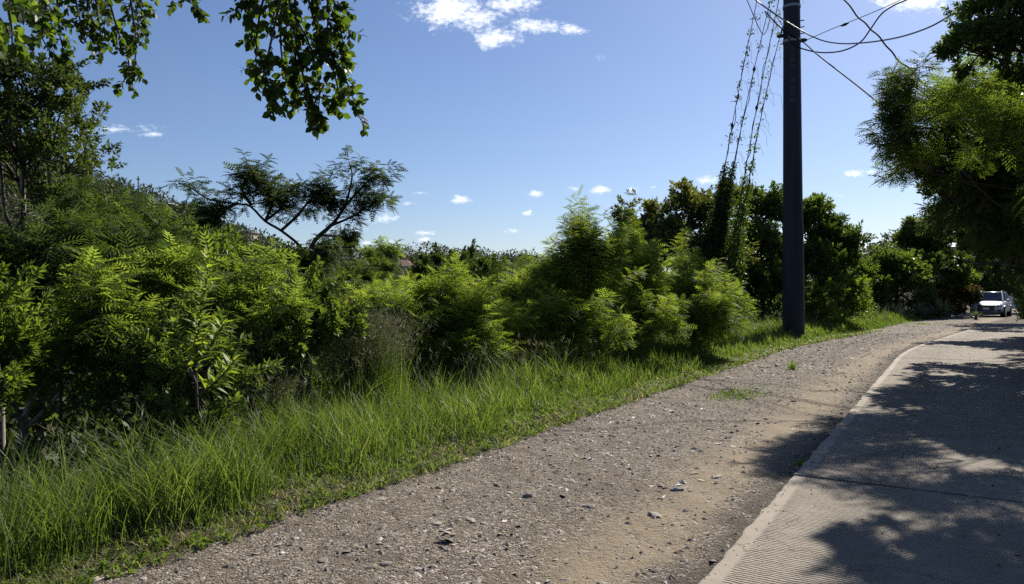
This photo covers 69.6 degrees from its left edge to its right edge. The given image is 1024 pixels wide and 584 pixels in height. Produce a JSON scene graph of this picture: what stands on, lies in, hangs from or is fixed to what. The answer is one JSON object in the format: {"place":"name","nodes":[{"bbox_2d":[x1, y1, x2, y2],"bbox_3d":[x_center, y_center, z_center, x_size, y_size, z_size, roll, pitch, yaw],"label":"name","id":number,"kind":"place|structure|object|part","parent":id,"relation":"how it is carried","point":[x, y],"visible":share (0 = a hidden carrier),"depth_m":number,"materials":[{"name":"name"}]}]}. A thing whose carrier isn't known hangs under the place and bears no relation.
{"place":"outdoors","nodes":[
{"label":"outdoors","id":0,"kind":"place"},
{"bbox_2d":[0,165,326,275],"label":"hill","id":1,"kind":"structure","parent":0,"point":[11,211],"depth_m":159.42,"materials":[{"name":"green plant"}]},
{"bbox_2d":[146,203,185,215],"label":"house","id":2,"kind":"structure","parent":1,"relation":"on","point":[165,203],"depth_m":194.43,"materials":[{"name":"white metal"}]},
{"bbox_2d":[0,155,405,278],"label":"hillside wood","id":3,"kind":"object","parent":1,"relation":"on","point":[114,184],"visible":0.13,"depth_m":187.88,"materials":[{"name":"green plant"}]},
{"bbox_2d":[241,231,259,244],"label":"house","id":4,"kind":"structure","parent":1,"relation":"on","point":[254,234],"depth_m":198.62,"materials":[{"name":"white paint"}]},
{"bbox_2d":[0,306,980,583],"bbox_3d":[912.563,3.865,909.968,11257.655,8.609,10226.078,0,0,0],"label":"ground","id":5,"kind":"structure","parent":0,"point":[229,524],"depth_m":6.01,"materials":[{"name":"green plant"}]},
{"bbox_2d":[0,256,70,484],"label":"leafy bush","id":6,"kind":"object","parent":5,"relation":"on","point":[18,333],"visible":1,"depth_m":6.20,"materials":[{"name":"green plant"}]},
{"bbox_2d":[0,32,127,503],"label":"broadleaf tree","id":7,"kind":"object","parent":5,"relation":"on","point":[38,145],"visible":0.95,"depth_m":9.48,"materials":[{"name":"green plant"}]},
{"bbox_2d":[5,299,170,478],"bbox_3d":[-4.461,1.329,7.465,1.694,2.935,2.126,0,0,36],"label":"feathery shrub","id":8,"kind":"object","parent":5,"relation":"on","point":[41,369],"visible":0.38,"depth_m":7.13,"materials":[{"name":"green plant"}]},
{"bbox_2d":[0,171,206,485],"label":"feathery tree","id":9,"kind":"object","parent":5,"relation":"on","point":[78,223],"visible":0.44,"depth_m":8.30,"materials":[{"name":"green plant"}]},
{"bbox_2d":[58,255,278,467],"bbox_3d":[-3.466,0.913,7.532,2.010,2.749,2.000,0,0,-26],"label":"dark shrub","id":10,"kind":"object","parent":5,"relation":"on","point":[105,391],"visible":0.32,"depth_m":7.09,"materials":[{"name":"green plant"}]},
{"bbox_2d":[32,231,323,461],"bbox_3d":[-3.627,0.852,8.004,2.732,3.142,2.378,0,0,-28],"label":"feathery shrub","id":11,"kind":"object","parent":5,"relation":"on","point":[178,277],"visible":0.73,"depth_m":7.66,"materials":[{"name":"green plant"}]},
{"bbox_2d":[0,0,369,139],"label":"overhanging tree","id":12,"kind":"object","parent":5,"relation":"on","point":[325,39],"visible":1,"depth_m":4.94,"materials":[{"name":"green plant"}]},
{"bbox_2d":[86,278,296,468],"bbox_3d":[-2.913,0.865,7.418,1.977,2.125,2.180,0,0,38],"label":"leafy thicket","id":13,"kind":"object","parent":5,"relation":"on","point":[138,346],"visible":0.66,"depth_m":6.86,"materials":[{"name":"green plant"}]},
{"bbox_2d":[141,244,245,408],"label":"upright shrub","id":14,"kind":"object","parent":5,"relation":"on","point":[210,381],"visible":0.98,"depth_m":6.18,"materials":[{"name":"green plant"}]},
{"bbox_2d":[148,214,292,459],"bbox_3d":[-4.730,0.913,10.625,3.450,4.103,2.314,0,0,-41],"label":"broadleaf shrub","id":15,"kind":"object","parent":5,"relation":"on","point":[224,239],"visible":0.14,"depth_m":10.67,"materials":[{"name":"green plant"}]},
{"bbox_2d":[116,200,336,385],"bbox_3d":[-6.468,1.155,14.998,3.629,5.944,6.126,0,0,40],"label":"dark bush","id":16,"kind":"object","parent":5,"relation":"on","point":[304,263],"visible":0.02,"depth_m":15.57,"materials":[{"name":"green plant"}]},
{"bbox_2d":[165,237,350,420],"bbox_3d":[-4.043,0.998,11.516,3.731,3.746,2.246,0,0,41],"label":"feathery bush","id":17,"kind":"object","parent":5,"relation":"on","point":[297,275],"visible":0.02,"depth_m":11.18,"materials":[{"name":"green plant"}]},
{"bbox_2d":[232,352,318,426],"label":"seed grass clump","id":18,"kind":"object","parent":5,"relation":"on","point":[274,388],"visible":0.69,"depth_m":7.55,"materials":[{"name":"green plant"}]},
{"bbox_2d":[155,145,408,266],"bbox_3d":[-4.626,-1.299,16.286,2.310,4.413,5.961,0,0,43],"label":"spreading tree","id":19,"kind":"object","parent":5,"relation":"on","point":[324,194],"visible":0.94,"depth_m":16.32,"materials":[{"name":"green plant"}]},
{"bbox_2d":[238,255,372,414],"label":"leafy shrub","id":20,"kind":"object","parent":5,"relation":"on","point":[334,318],"visible":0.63,"depth_m":8.25,"materials":[{"name":"green plant"}]},
{"bbox_2d":[335,279,396,390],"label":"dark shrub","id":21,"kind":"object","parent":5,"relation":"on","point":[341,296],"depth_m":19.87,"materials":[{"name":"green plant"}]},
{"bbox_2d":[304,300,437,406],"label":"seed grass clump","id":22,"kind":"object","parent":5,"relation":"on","point":[353,349],"visible":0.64,"depth_m":9.01,"materials":[{"name":"green plant"}]},
{"bbox_2d":[321,251,421,334],"bbox_3d":[-4.341,1.724,23.209,3.983,6.227,5.205,0,0,0],"label":"dark tree","id":23,"kind":"object","parent":5,"relation":"on","point":[369,271],"visible":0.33,"depth_m":23.43,"materials":[{"name":"green plant"}]},
{"bbox_2d":[357,235,408,272],"bbox_3d":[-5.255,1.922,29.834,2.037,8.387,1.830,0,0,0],"label":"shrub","id":24,"kind":"object","parent":5,"relation":"on","point":[388,252],"visible":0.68,"depth_m":29.70,"materials":[{"name":"green plant"}]},
{"bbox_2d":[0,295,781,507],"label":"undergrowth","id":25,"kind":"object","parent":5,"relation":"on","point":[82,429],"visible":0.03,"depth_m":8.99,"materials":[{"name":"green plant"}]},
{"bbox_2d":[334,250,527,390],"bbox_3d":[-1.414,0.712,12.017,3.403,2.732,3.388,0,0,0],"label":"feathery bush","id":26,"kind":"object","parent":5,"relation":"on","point":[461,314],"visible":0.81,"depth_m":11.30,"materials":[{"name":"green plant"}]},
{"bbox_2d":[5,283,881,490],"bbox_3d":[-10.597,2.938,45.940,51.652,7.754,88.025,0,0,36],"label":"gully wood","id":27,"kind":"object","parent":5,"relation":"on","point":[37,407],"depth_m":13.53,"materials":[{"name":"green plant"}]},
{"bbox_2d":[0,317,903,583],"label":"verge weeds","id":28,"kind":"object","parent":5,"relation":"on","point":[131,563],"visible":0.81,"depth_m":6.08,"materials":[{"name":"green plant"}]},
{"bbox_2d":[405,238,508,291],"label":"dark shrub","id":29,"kind":"object","parent":5,"relation":"on","point":[435,260],"visible":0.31,"depth_m":21.09,"materials":[{"name":"green plant"}]},
{"bbox_2d":[0,302,917,583],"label":"seed grass","id":30,"kind":"structure","parent":5,"relation":"on","point":[376,390],"depth_m":9.75,"materials":[{"name":"green plant"}]},
{"bbox_2d":[474,267,569,367],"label":"feathery bush","id":31,"kind":"object","parent":5,"relation":"on","point":[513,285],"visible":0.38,"depth_m":13.06,"materials":[{"name":"green plant"}]},
{"bbox_2d":[475,255,569,364],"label":"dark shrub","id":32,"kind":"object","parent":5,"relation":"on","point":[512,266],"visible":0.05,"depth_m":19.06,"materials":[{"name":"green plant"}]},
{"bbox_2d":[513,185,649,356],"bbox_3d":[1.329,-0.200,14.649,2.736,3.782,3.198,0,0,0],"label":"feathery tree","id":33,"kind":"object","parent":5,"relation":"on","point":[580,262],"visible":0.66,"depth_m":14.55,"materials":[{"name":"green plant"}]},
{"bbox_2d":[486,279,745,365],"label":"feathery bush","id":34,"kind":"object","parent":5,"relation":"on","point":[671,322],"visible":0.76,"depth_m":13.70,"materials":[{"name":"green plant"}]},
{"bbox_2d":[579,207,680,355],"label":"feathery shrub","id":35,"kind":"object","parent":5,"relation":"on","point":[656,284],"visible":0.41,"depth_m":15.89,"materials":[{"name":"green plant"}]},
{"bbox_2d":[607,176,759,287],"bbox_3d":[7.083,-0.820,29.479,6.634,8.123,5.144,0,0,-16],"label":"round tree","id":36,"kind":"object","parent":5,"relation":"on","point":[696,202],"visible":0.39,"depth_m":29.13,"materials":[{"name":"green plant"}]},
{"bbox_2d":[652,228,757,351],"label":"feathery shrub","id":37,"kind":"object","parent":5,"relation":"on","point":[680,285],"visible":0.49,"depth_m":17.75,"materials":[{"name":"green plant"}]},
{"bbox_2d":[535,280,911,364],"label":"undergrowth","id":38,"kind":"object","parent":5,"relation":"on","point":[774,307],"visible":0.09,"depth_m":30.65,"materials":[{"name":"green plant"}]},
{"bbox_2d":[728,180,815,321],"bbox_3d":[10.549,-1.128,31.310,6.544,7.618,4.517,0,0,-38],"label":"broadleaf tree","id":39,"kind":"object","parent":5,"relation":"on","point":[765,275],"visible":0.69,"depth_m":30.80,"materials":[{"name":"green plant"}]},
{"bbox_2d":[777,0,806,336],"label":"utility pole","id":40,"kind":"object","parent":5,"relation":"on","point":[793,309],"visible":0.94,"depth_m":24.74,"materials":[{"name":"metal"}]},
{"bbox_2d":[720,2,756,194],"bbox_3d":[8.042,-6.058,26.619,0.351,18.523,4.364,0,0,-33],"label":"guy wire","id":41,"kind":"object","parent":40,"relation":"attached to","point":[732,125],"visible":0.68,"depth_m":26.36,"materials":[{"name":"metal"}]},
{"bbox_2d":[694,0,782,289],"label":"creeper","id":42,"kind":"object","parent":41,"relation":"attached to","point":[714,231],"visible":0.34,"depth_m":27.16,"materials":[{"name":"green plant"}]},
{"bbox_2d":[721,0,770,227],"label":"guy wire","id":43,"kind":"object","parent":40,"relation":"attached to","point":[751,80],"visible":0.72,"depth_m":26.17,"materials":[{"name":"metal"}]},
{"bbox_2d":[726,1,778,286],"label":"guy wire","id":44,"kind":"object","parent":40,"relation":"attached to","point":[756,108],"visible":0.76,"depth_m":26.06,"materials":[{"name":"metal"}]},
{"bbox_2d":[715,0,787,317],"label":"creeper","id":45,"kind":"object","parent":44,"relation":"attached to","point":[735,251],"visible":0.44,"depth_m":26.82,"materials":[{"name":"green plant"}]},
{"bbox_2d":[738,26,783,241],"bbox_3d":[8.547,-3.014,26.471,0.192,11.966,3.444,0,0,-24],"label":"guy wire","id":46,"kind":"object","parent":40,"relation":"attached to","point":[763,106],"visible":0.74,"depth_m":25.86,"materials":[{"name":"metal"}]},
{"bbox_2d":[747,0,781,34],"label":"overhead cable","id":47,"kind":"object","parent":40,"relation":"attached to","point":[756,21],"visible":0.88,"depth_m":23.99,"materials":[{"name":"black rubber"}]},
{"bbox_2d":[764,11,923,136],"bbox_3d":[9.165,-5.642,19.860,1.732,7.219,9.740,0,0,0],"label":"overhead cable","id":48,"kind":"object","parent":40,"relation":"attached to","point":[820,56],"visible":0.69,"depth_m":23.74,"materials":[{"name":"black rubber"}]},
{"bbox_2d":[782,0,906,52],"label":"overhead cable","id":49,"kind":"object","parent":40,"relation":"attached to","point":[852,46],"visible":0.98,"depth_m":23.31,"materials":[{"name":"black rubber"}]},
{"bbox_2d":[803,0,899,41],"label":"overhead cable","id":50,"kind":"object","parent":40,"relation":"attached to","point":[853,20],"visible":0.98,"depth_m":23.11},
{"bbox_2d":[755,0,956,43],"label":"overhead cable","id":51,"kind":"object","parent":40,"relation":"attached to","point":[851,43],"visible":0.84,"depth_m":22.22,"materials":[{"name":"black rubber"}]},
{"bbox_2d":[844,0,928,87],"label":"overhead cable","id":52,"kind":"object","parent":40,"relation":"attached to","point":[874,32],"visible":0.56,"depth_m":17.42,"materials":[{"name":"black rubber"}]},
{"bbox_2d":[780,192,874,303],"bbox_3d":[13.838,-1.424,32.495,4.082,6.354,4.995,0,0,22],"label":"broadleaf tree","id":53,"kind":"object","parent":5,"relation":"on","point":[831,248],"visible":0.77,"depth_m":32.01,"materials":[{"name":"green plant"}]},
{"bbox_2d":[804,271,875,324],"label":"shrub","id":54,"kind":"object","parent":5,"relation":"on","point":[846,288],"visible":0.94,"depth_m":30.26,"materials":[{"name":"green plant"}]},
{"bbox_2d":[864,246,884,254],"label":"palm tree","id":55,"kind":"object","parent":5,"relation":"on","point":[871,251],"visible":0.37,"depth_m":120.22,"materials":[{"name":"green plant"}]},
{"bbox_2d":[847,241,947,310],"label":"hedge shrub","id":56,"kind":"object","parent":5,"relation":"on","point":[891,272],"visible":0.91,"depth_m":45.36,"materials":[{"name":"green plant"}]},
{"bbox_2d":[910,300,932,317],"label":"spiky plant","id":57,"kind":"object","parent":5,"relation":"on","point":[919,309],"visible":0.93,"depth_m":44.38,"materials":[{"name":"green plant"}]},
{"bbox_2d":[854,50,997,169],"bbox_3d":[7.833,-1.044,12.700,4.500,5.795,1.879,0,0,-17],"label":"feathery tree","id":58,"kind":"object","parent":5,"relation":"on","point":[907,86],"visible":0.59,"depth_m":12.05,"materials":[{"name":"green plant"}]},
{"bbox_2d":[889,211,975,289],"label":"dark tree","id":59,"kind":"object","parent":5,"relation":"on","point":[904,237],"visible":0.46,"depth_m":49.28,"materials":[{"name":"green plant"}]},
{"bbox_2d":[925,297,957,318],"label":"spiky plant","id":60,"kind":"object","parent":5,"relation":"on","point":[939,311],"visible":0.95,"depth_m":45.30,"materials":[{"name":"green plant"}]},
{"bbox_2d":[907,281,983,315],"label":"clipped hedge","id":61,"kind":"object","parent":5,"relation":"on","point":[962,297],"visible":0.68,"depth_m":48.74,"materials":[{"name":"green plant"}]},
{"bbox_2d":[868,115,1023,262],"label":"feathery tree","id":62,"kind":"object","parent":5,"relation":"on","point":[955,214],"visible":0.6,"depth_m":12.53,"materials":[{"name":"green plant"}]},
{"bbox_2d":[871,48,1023,227],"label":"feathery tree","id":63,"kind":"object","parent":5,"relation":"on","point":[993,112],"visible":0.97,"depth_m":10.33,"materials":[{"name":"green plant"}]},
{"bbox_2d":[935,248,982,314],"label":"leafy shrub","id":64,"kind":"object","parent":5,"relation":"on","point":[959,278],"visible":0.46,"depth_m":48.28,"materials":[{"name":"green plant"}]},
{"bbox_2d":[915,68,1023,299],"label":"broadleaf tree","id":65,"kind":"object","parent":5,"relation":"on","point":[1008,268],"visible":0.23,"depth_m":13.96,"materials":[{"name":"green plant"}]},
{"bbox_2d":[971,311,981,319],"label":"spiky plant","id":66,"kind":"object","parent":5,"relation":"on","point":[975,314],"visible":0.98,"depth_m":43.97,"materials":[{"name":"green plant"}]},
{"bbox_2d":[930,0,1023,89],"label":"broadleaf tree","id":67,"kind":"object","parent":5,"relation":"on","point":[1000,28],"visible":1,"depth_m":9.46,"materials":[{"name":"green plant"}]},
{"bbox_2d":[937,202,1023,321],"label":"broadleaf tree","id":68,"kind":"object","parent":5,"relation":"on","point":[1020,308],"visible":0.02,"depth_m":26.67,"materials":[{"name":"green plant"}]},
{"bbox_2d":[954,240,1023,299],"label":"dark tree","id":69,"kind":"object","parent":5,"relation":"on","point":[984,281],"visible":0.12,"depth_m":57.81,"materials":[{"name":"green plant"}]},
{"bbox_2d":[994,80,1023,118],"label":"roadside tree","id":70,"kind":"object","parent":5,"relation":"on","point":[1017,94],"visible":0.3,"depth_m":10.54,"materials":[{"name":"green plant"}]},
{"bbox_2d":[1009,293,1020,307],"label":"building","id":71,"kind":"structure","parent":5,"relation":"on","point":[1012,302],"depth_m":74.21,"materials":[{"name":"metal"}]},
{"bbox_2d":[0,0,1019,274],"label":"sky","id":72,"kind":"structure","parent":0,"point":[497,113],"materials":[{"name":"blue"}]},
{"bbox_2d":[59,322,985,583],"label":"gravel track","id":73,"kind":"structure","parent":0,"point":[603,556],"depth_m":5.81,"materials":[{"name":"grey gravel"}]},
{"bbox_2d":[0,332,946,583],"bbox_3d":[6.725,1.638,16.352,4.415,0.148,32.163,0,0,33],"label":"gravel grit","id":74,"kind":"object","parent":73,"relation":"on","point":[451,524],"visible":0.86,"depth_m":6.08,"materials":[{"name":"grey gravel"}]},
{"bbox_2d":[88,325,957,583],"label":"stone chips","id":75,"kind":"object","parent":73,"relation":"on","point":[559,531],"visible":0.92,"depth_m":7.51,"materials":[{"name":"grey stone"}]},
{"bbox_2d":[80,328,1023,582],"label":"leaf litter","id":76,"kind":"object","parent":73,"relation":"on","point":[993,515],"visible":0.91,"depth_m":6.08,"materials":[{"name":"brown plant"}]},
{"bbox_2d":[647,512,662,516],"bbox_3d":[1.064,1.655,5.450,0.090,0.036,0.145,-5,9,-40],"label":"rock","id":77,"kind":"object","parent":73,"relation":"on","point":[655,514],"visible":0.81,"depth_m":5.45,"materials":[{"name":"stone"}]},
{"bbox_2d":[670,487,683,490],"bbox_3d":[1.388,1.661,6.195,0.119,0.043,0.073,-7,-7,31],"label":"rock","id":78,"kind":"object","parent":73,"relation":"on","point":[677,489],"visible":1,"depth_m":6.17,"materials":[{"name":"grey stone"}]},
{"bbox_2d":[710,475,720,478],"bbox_3d":[1.823,1.652,6.584,0.121,0.032,0.081,-8,2,-43],"label":"rock","id":79,"kind":"object","parent":73,"relation":"on","point":[716,476],"visible":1,"depth_m":6.55,"materials":[{"name":"stone"}]},
{"bbox_2d":[702,383,771,402],"bbox_3d":[3.763,1.636,12.056,1.000,0.120,2.340,0,0,30],"label":"weed patch","id":80,"kind":"object","parent":73,"relation":"on","point":[740,395],"visible":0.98,"depth_m":11.82,"materials":[{"name":"green plant"}]},
{"bbox_2d":[785,360,797,369],"bbox_3d":[5.890,1.525,15.616,0.362,0.265,0.499,0,0,26],"label":"weed patch","id":81,"kind":"object","parent":73,"relation":"on","point":[792,366],"visible":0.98,"depth_m":15.55,"materials":[{"name":"green plant"}]},
{"bbox_2d":[793,458,806,466],"bbox_3d":[2.768,1.627,7.033,0.163,0.068,0.340,0,0,20],"label":"weed patch","id":82,"kind":"object","parent":73,"relation":"on","point":[796,463],"visible":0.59,"depth_m":7.03,"materials":[{"name":"green plant"}]},
{"bbox_2d":[334,255,754,297],"bbox_3d":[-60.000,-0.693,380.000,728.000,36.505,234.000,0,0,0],"label":"hill","id":83,"kind":"structure","parent":0,"point":[406,256],"depth_m":363.93,"materials":[{"name":"green plant"}]},
{"bbox_2d":[387,260,412,273],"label":"house","id":84,"kind":"structure","parent":83,"relation":"on","point":[406,264],"depth_m":340.76,"materials":[{"name":"beige tile"}]},
{"bbox_2d":[303,240,672,297],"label":"hillside wood","id":85,"kind":"object","parent":83,"relation":"on","point":[506,255],"visible":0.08,"depth_m":369.26,"materials":[{"name":"green plant"}]},
{"bbox_2d":[698,323,1023,583],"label":"concrete road","id":86,"kind":"structure","parent":0,"point":[833,536],"depth_m":6.00,"materials":[{"name":"grey concrete"}]},
{"bbox_2d":[805,240,985,305],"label":"hill","id":87,"kind":"structure","parent":0,"point":[910,296],"depth_m":172.99,"materials":[{"name":"green plant"}]},
{"bbox_2d":[804,210,968,305],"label":"hillside wood","id":88,"kind":"object","parent":87,"relation":"on","point":[886,237],"visible":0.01,"depth_m":204.66,"materials":[{"name":"green plant"}]},
{"bbox_2d":[932,243,984,277],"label":"house","id":89,"kind":"structure","parent":87,"relation":"on","point":[952,246],"depth_m":132.11,"materials":[{"name":"white metal"}]},
{"bbox_2d":[916,308,1023,323],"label":"gravel apron","id":90,"kind":"object","parent":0,"point":[984,318],"visible":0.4,"depth_m":44.13,"materials":[{"name":"grey gravel"}]},
{"bbox_2d":[883,303,924,314],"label":"seed grass clump","id":91,"kind":"object","parent":90,"relation":"on","point":[897,308],"visible":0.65,"depth_m":42.91,"materials":[{"name":"green plant"}]},
{"bbox_2d":[970,291,1011,316],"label":"parked car","id":92,"kind":"object","parent":90,"relation":"on","point":[1000,303],"visible":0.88,"depth_m":48.28,"materials":[{"name":"silver metal"}]},
{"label":"window glass","id":93,"kind":"part","parent":92,"relation":"part of","materials":[{"name":"black glass"}]}
]}

